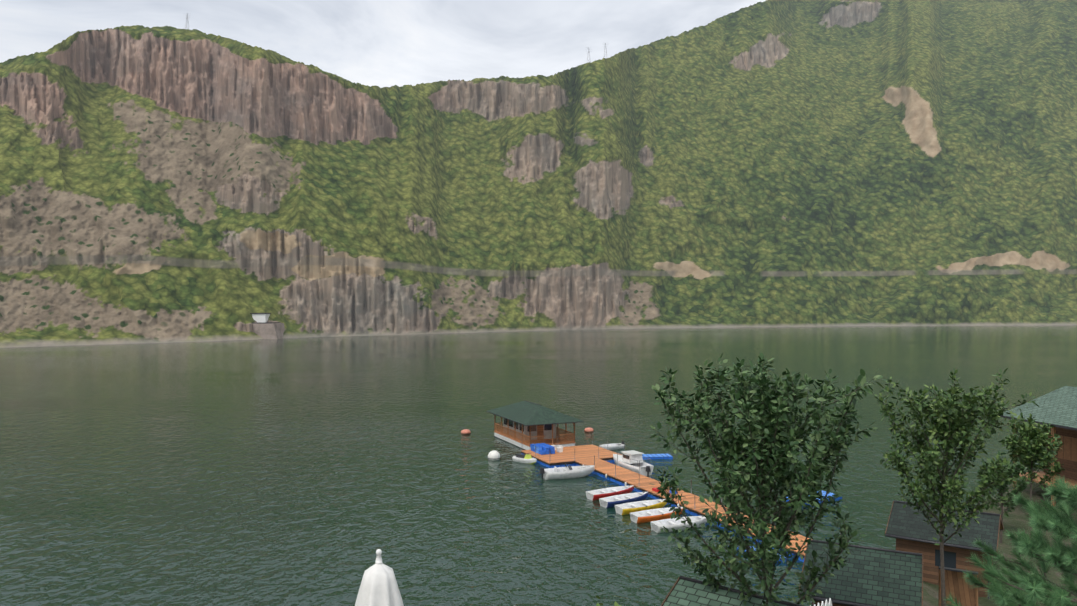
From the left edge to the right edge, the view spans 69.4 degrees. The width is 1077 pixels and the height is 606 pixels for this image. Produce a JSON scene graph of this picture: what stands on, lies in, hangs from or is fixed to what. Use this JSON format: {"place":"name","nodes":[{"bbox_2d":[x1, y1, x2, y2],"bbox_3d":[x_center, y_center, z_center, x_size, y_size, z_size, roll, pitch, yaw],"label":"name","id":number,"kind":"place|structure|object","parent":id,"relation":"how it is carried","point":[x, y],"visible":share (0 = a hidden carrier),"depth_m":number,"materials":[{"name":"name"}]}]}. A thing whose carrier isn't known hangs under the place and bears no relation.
{"place":"outdoors","nodes":[
{"label":"outdoors","id":0,"kind":"place"},
{"bbox_2d":[0,0,765,87],"label":"sky","id":1,"kind":"structure","parent":0,"point":[381,43],"materials":[{"name":"white"}]},
{"bbox_2d":[0,0,1076,347],"bbox_3d":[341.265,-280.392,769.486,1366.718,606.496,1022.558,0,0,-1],"label":"mountain","id":2,"kind":"structure","parent":0,"point":[824,162],"depth_m":542.04,"materials":[{"name":"green plant"}]},
{"bbox_2d":[250,313,283,338],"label":"zip landing","id":3,"kind":"object","parent":2,"relation":"on","point":[262,327],"visible":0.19,"depth_m":347.26,"materials":[{"name":"grey concrete"}]},
{"bbox_2d":[185,15,606,60],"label":"transmission towers","id":4,"kind":"structure","parent":2,"relation":"on","point":[587,56],"depth_m":898.92,"materials":[{"name":"grey"}]},
{"bbox_2d":[0,325,1076,605],"bbox_3d":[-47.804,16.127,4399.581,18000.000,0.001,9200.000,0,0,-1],"label":"water","id":5,"kind":"structure","parent":0,"point":[312,471],"depth_m":81.72,"materials":[{"name":"green liquid"}]},
{"bbox_2d":[461,429,470,433],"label":"buoy","id":6,"kind":"object","parent":5,"relation":"on","point":[465,431],"visible":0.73,"depth_m":95.55,"materials":[{"name":"orange plastic"}]},
{"bbox_2d":[488,450,499,459],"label":"white buoy","id":7,"kind":"object","parent":5,"relation":"on","point":[493,455],"visible":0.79,"depth_m":79.83,"materials":[{"name":"white plastic"}]},
{"bbox_2d":[512,453,536,463],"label":"boat","id":8,"kind":"object","parent":5,"relation":"on","point":[527,458],"visible":0.85,"depth_m":78.33,"materials":[{"name":"white plastic"}]},
{"bbox_2d":[486,400,583,449],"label":"floating pavilion","id":9,"kind":"structure","parent":5,"relation":"on","point":[526,424],"depth_m":87.84,"materials":[{"name":"brown wood"}]},
{"bbox_2d":[540,463,594,479],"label":"speed boat","id":10,"kind":"object","parent":5,"relation":"on","point":[566,472],"visible":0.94,"depth_m":71.46,"materials":[{"name":"white plastic"}]},
{"bbox_2d":[584,427,593,431],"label":"buoy","id":11,"kind":"object","parent":5,"relation":"on","point":[588,429],"visible":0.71,"depth_m":97.02,"materials":[{"name":"orange plastic"}]},
{"bbox_2d":[586,485,633,500],"bbox_3d":[6.135,15.854,64.875,4.400,0.825,1.549,0,0,-28],"label":"pedal boat","id":12,"kind":"object","parent":5,"relation":"on","point":[597,494],"visible":0.79,"depth_m":64.80,"materials":[{"name":"white plastic"}]},
{"bbox_2d":[599,441,624,449],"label":"dinghy","id":13,"kind":"object","parent":5,"relation":"on","point":[614,446],"visible":0.73,"depth_m":85.64,"materials":[{"name":"white plastic"}]},
{"bbox_2d":[599,492,647,507],"bbox_3d":[7.048,15.854,62.599,4.400,0.825,1.549,0,0,-29],"label":"pedal boat","id":14,"kind":"object","parent":5,"relation":"on","point":[609,501],"visible":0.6,"depth_m":62.51,"materials":[{"name":"white plastic"}]},
{"bbox_2d":[613,450,653,475],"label":"cabin boat","id":15,"kind":"object","parent":5,"relation":"on","point":[629,460],"visible":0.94,"depth_m":74.09,"materials":[{"name":"white plastic"}]},
{"bbox_2d":[615,499,666,514],"bbox_3d":[8.144,15.854,60.406,4.400,0.825,1.549,0,0,-24],"label":"pedal boat","id":16,"kind":"object","parent":5,"relation":"on","point":[626,508],"visible":0.73,"depth_m":60.29,"materials":[{"name":"white plastic"}]},
{"bbox_2d":[622,453,672,459],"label":"float","id":17,"kind":"object","parent":5,"relation":"on","point":[660,456],"visible":0.44,"depth_m":80.42,"materials":[{"name":"blue plastic"}]},
{"bbox_2d":[630,507,682,522],"bbox_3d":[9.057,15.854,58.130,4.400,0.825,1.549,0,0,-22],"label":"pedal boat","id":18,"kind":"object","parent":5,"relation":"on","point":[645,516],"visible":0.69,"depth_m":57.67,"materials":[{"name":"white plastic"}]},
{"bbox_2d":[650,516,706,532],"bbox_3d":[10.255,15.854,55.708,4.400,0.825,1.549,0,0,-20],"label":"pedal boat","id":19,"kind":"object","parent":5,"relation":"on","point":[669,524],"visible":0.69,"depth_m":55.51,"materials":[{"name":"white plastic"}]},
{"bbox_2d":[521,443,840,561],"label":"pier","id":20,"kind":"structure","parent":5,"relation":"in","point":[552,456],"depth_m":72.48,"materials":[{"name":"brown wood"}]},
{"bbox_2d":[505,450,692,509],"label":"mooring ropes","id":21,"kind":"object","parent":20,"relation":"on","point":[625,482],"visible":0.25,"depth_m":67.90,"materials":[{"name":"beige"}]},
{"bbox_2d":[737,546,787,562],"bbox_3d":[14.185,16.027,49.526,1.600,0.380,3.087,0,0,-24],"label":"float","id":22,"kind":"object","parent":5,"relation":"on","point":[780,559],"visible":0.08,"depth_m":48.49,"materials":[{"name":"blue plastic"}]},
{"bbox_2d":[786,490,842,504],"bbox_3d":[22.385,16.027,63.694,5.087,0.380,2.100,0,0,-31],"label":"float","id":23,"kind":"object","parent":5,"relation":"on","point":[824,493],"visible":0.17,"depth_m":64.03,"materials":[{"name":"blue plastic"}]},
{"bbox_2d":[923,469,1076,605],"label":"bank","id":24,"kind":"structure","parent":0,"point":[1016,520],"depth_m":40.46,"materials":[{"name":"green plant"}]},
{"bbox_2d":[355,549,403,605],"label":"parasol","id":25,"kind":"object","parent":24,"relation":"on","point":[379,586],"visible":1,"depth_m":7.41,"materials":[{"name":"fabric"}]},
{"bbox_2d":[661,576,802,605],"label":"roof","id":26,"kind":"structure","parent":24,"relation":"on","point":[685,591],"depth_m":19.33,"materials":[{"name":"green tile"}]},
{"bbox_2d":[645,352,887,605],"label":"tree","id":27,"kind":"object","parent":24,"relation":"on","point":[764,441],"visible":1,"depth_m":18.56,"materials":[{"name":"green plant"}]},
{"bbox_2d":[814,598,831,605],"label":"picket fence","id":28,"kind":"object","parent":24,"relation":"on","point":[827,603],"visible":1,"depth_m":11.92,"materials":[{"name":"white paint"}]},
{"bbox_2d":[798,539,922,605],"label":"roof","id":29,"kind":"structure","parent":24,"relation":"on","point":[869,576],"depth_m":24.61,"materials":[{"name":"green tile"}]},
{"bbox_2d":[885,500,1003,598],"bbox_3d":[18.081,11.600,34.580,4.257,5.054,4.110,0,0,34],"label":"hut","id":30,"kind":"object","parent":24,"relation":"on","point":[908,529],"visible":0.6,"depth_m":33.41,"materials":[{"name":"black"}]},
{"bbox_2d":[875,368,1038,605],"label":"tree","id":31,"kind":"object","parent":24,"relation":"on","point":[951,423],"visible":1,"depth_m":23.71,"materials":[{"name":"green plant"}]},
{"bbox_2d":[938,566,977,605],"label":"wooden fence","id":32,"kind":"object","parent":24,"relation":"on","point":[956,584],"visible":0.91,"depth_m":27.13,"materials":[{"name":"brown wood"}]},
{"bbox_2d":[976,451,1031,542],"bbox_3d":[23.933,10.383,40.276,2.417,5.493,2.222,0,0,23],"label":"tree","id":33,"kind":"object","parent":24,"relation":"on","point":[1019,487],"visible":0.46,"depth_m":39.87,"materials":[{"name":"green plant"}]},
{"bbox_2d":[942,475,1076,605],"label":"pine","id":34,"kind":"object","parent":24,"relation":"on","point":[1045,554],"visible":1,"depth_m":10.06,"materials":[{"name":"green plant"}]},
{"bbox_2d":[998,414,1064,520],"bbox_3d":[28.663,10.018,45.209,3.377,7.224,2.949,0,0,33],"label":"tree","id":35,"kind":"object","parent":24,"relation":"on","point":[1027,446],"visible":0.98,"depth_m":44.84,"materials":[{"name":"green plant"}]},
{"bbox_2d":[998,386,1076,506],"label":"lodge","id":36,"kind":"structure","parent":24,"relation":"on","point":[1057,408],"depth_m":50.46,"materials":[{"name":"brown wood"}]}
]}

